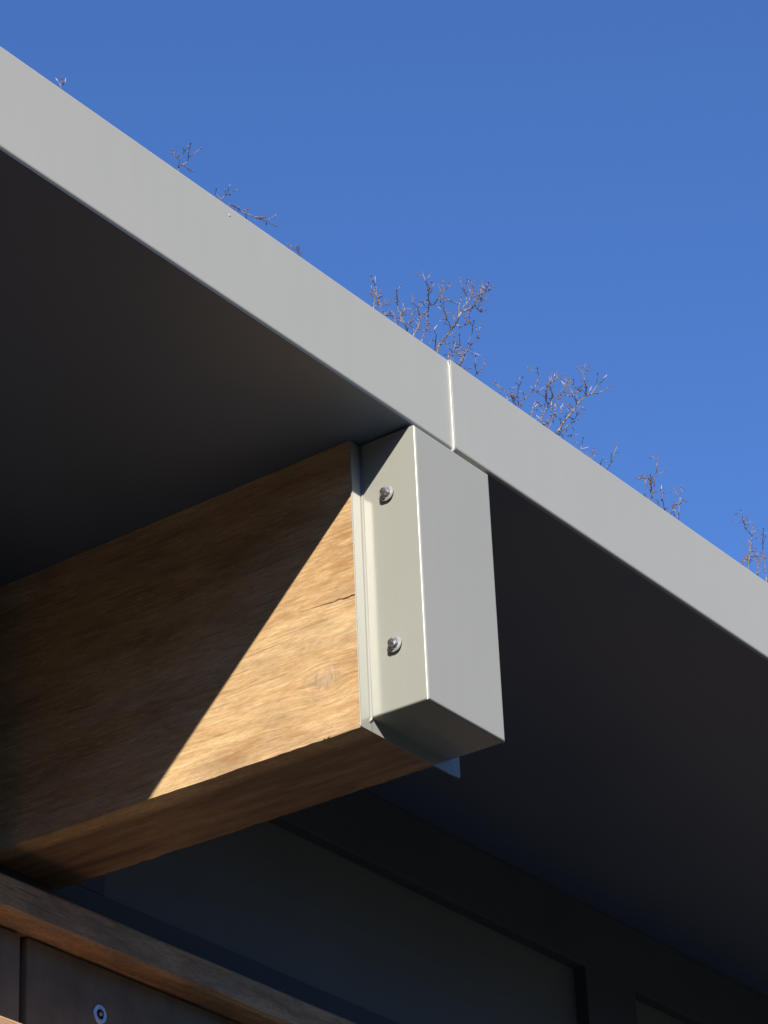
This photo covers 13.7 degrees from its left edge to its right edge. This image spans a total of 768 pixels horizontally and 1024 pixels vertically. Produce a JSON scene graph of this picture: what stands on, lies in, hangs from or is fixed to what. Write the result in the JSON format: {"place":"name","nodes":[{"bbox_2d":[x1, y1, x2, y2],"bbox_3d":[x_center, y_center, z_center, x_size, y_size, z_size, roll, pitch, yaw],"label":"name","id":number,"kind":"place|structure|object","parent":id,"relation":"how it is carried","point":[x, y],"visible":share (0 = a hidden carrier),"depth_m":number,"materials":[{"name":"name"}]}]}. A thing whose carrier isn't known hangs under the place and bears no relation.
{"place":"outdoors","nodes":[
{"label":"outdoors","id":0,"kind":"place"},
{"bbox_2d":[0,46,767,997],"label":"roof","id":1,"kind":"structure","parent":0,"point":[172,340],"depth_m":3.96,"materials":[{"name":"grey metal"}]},
{"bbox_2d":[171,142,201,171],"bbox_3d":[-0.257,-0.282,4.120,0.041,0.457,0.056,-21,-33,30],"label":"bare shrub","id":2,"kind":"object","parent":1,"relation":"on","point":[190,170],"visible":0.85,"depth_m":4.22,"materials":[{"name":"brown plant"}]},
{"bbox_2d":[0,440,432,889],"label":"timber beam","id":3,"kind":"structure","parent":1,"relation":"attached to","point":[187,677],"depth_m":3.85,"materials":[{"name":"brown wood"}]},
{"bbox_2d":[349,425,504,777],"bbox_3d":[0.056,0.103,3.779,0.082,0.376,0.196,-21,-33,30],"label":"beam cap","id":4,"kind":"object","parent":3,"relation":"attached to","point":[429,678],"visible":1,"depth_m":3.73,"materials":[{"name":"grey metal"}]},
{"bbox_2d":[215,185,276,225],"bbox_3d":[-0.189,-0.226,4.254,0.065,0.481,0.141,-21,-33,30],"label":"bare shrub","id":5,"kind":"object","parent":1,"relation":"on","point":[262,217],"visible":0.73,"depth_m":4.35,"materials":[{"name":"brown plant"}]},
{"bbox_2d":[287,244,302,255],"bbox_3d":[-0.118,-0.185,4.236,0.067,0.387,0.065,-21,-33,30],"label":"bare shrub","id":6,"kind":"object","parent":1,"relation":"on","point":[295,249],"visible":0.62,"depth_m":4.30,"materials":[{"name":"grey plant"}]},
{"bbox_2d":[367,271,495,376],"bbox_3d":[0.068,-0.132,4.569,0.099,0.597,0.379,-21,-33,30],"label":"bare shrub","id":7,"kind":"object","parent":1,"relation":"on","point":[428,323],"visible":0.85,"depth_m":4.68,"materials":[{"name":"brown plant"}]},
{"bbox_2d":[492,363,612,438],"bbox_3d":[0.261,-0.006,4.856,0.094,0.635,0.317,-16,-31,23],"label":"bare shrub","id":8,"kind":"object","parent":1,"relation":"on","point":[551,403],"visible":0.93,"depth_m":4.95,"materials":[{"name":"brown plant"}]},
{"bbox_2d":[574,436,619,469],"bbox_3d":[0.324,0.078,4.831,0.061,0.458,0.129,-14,-30,19],"label":"bare shrub","id":9,"kind":"object","parent":1,"relation":"on","point":[596,453],"visible":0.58,"depth_m":4.93,"materials":[{"name":"grey plant"}]},
{"bbox_2d":[635,452,686,519],"bbox_3d":[0.426,0.136,5.010,0.091,0.519,0.187,-21,-33,30],"label":"bare shrub","id":10,"kind":"object","parent":1,"relation":"on","point":[661,499],"visible":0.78,"depth_m":5.11,"materials":[{"name":"brown plant"}]},
{"bbox_2d":[731,509,767,581],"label":"bare shrub","id":11,"kind":"object","parent":1,"relation":"on","point":[748,557],"visible":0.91,"depth_m":5.29,"materials":[{"name":"brown plant"}]},
{"bbox_2d":[0,0,767,582],"label":"sky","id":12,"kind":"structure","parent":0,"point":[601,165],"materials":[{"name":"blue"}]},
{"label":"ground","id":13,"kind":"structure","parent":0,"visible":0},
{"bbox_2d":[0,927,237,1023],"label":"board wall","id":14,"kind":"structure","parent":13,"relation":"on","point":[40,983],"depth_m":3.97,"materials":[{"name":"brown wood"}]},
{"bbox_2d":[0,1016,20,1023],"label":"timber rail","id":15,"kind":"object","parent":14,"relation":"attached to","point":[3,1020],"visible":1,"depth_m":3.77,"materials":[{"name":"brown wood"}]},
{"bbox_2d":[0,873,355,1023],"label":"timber rail","id":16,"kind":"object","parent":14,"relation":"attached to","point":[65,926],"visible":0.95,"depth_m":4.06,"materials":[{"name":"brown wood"}]},
{"bbox_2d":[0,789,767,1023],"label":"clerestory window","id":17,"kind":"structure","parent":14,"relation":"attached to","point":[362,906],"depth_m":4.70,"materials":[{"name":"black glass"}]}
]}

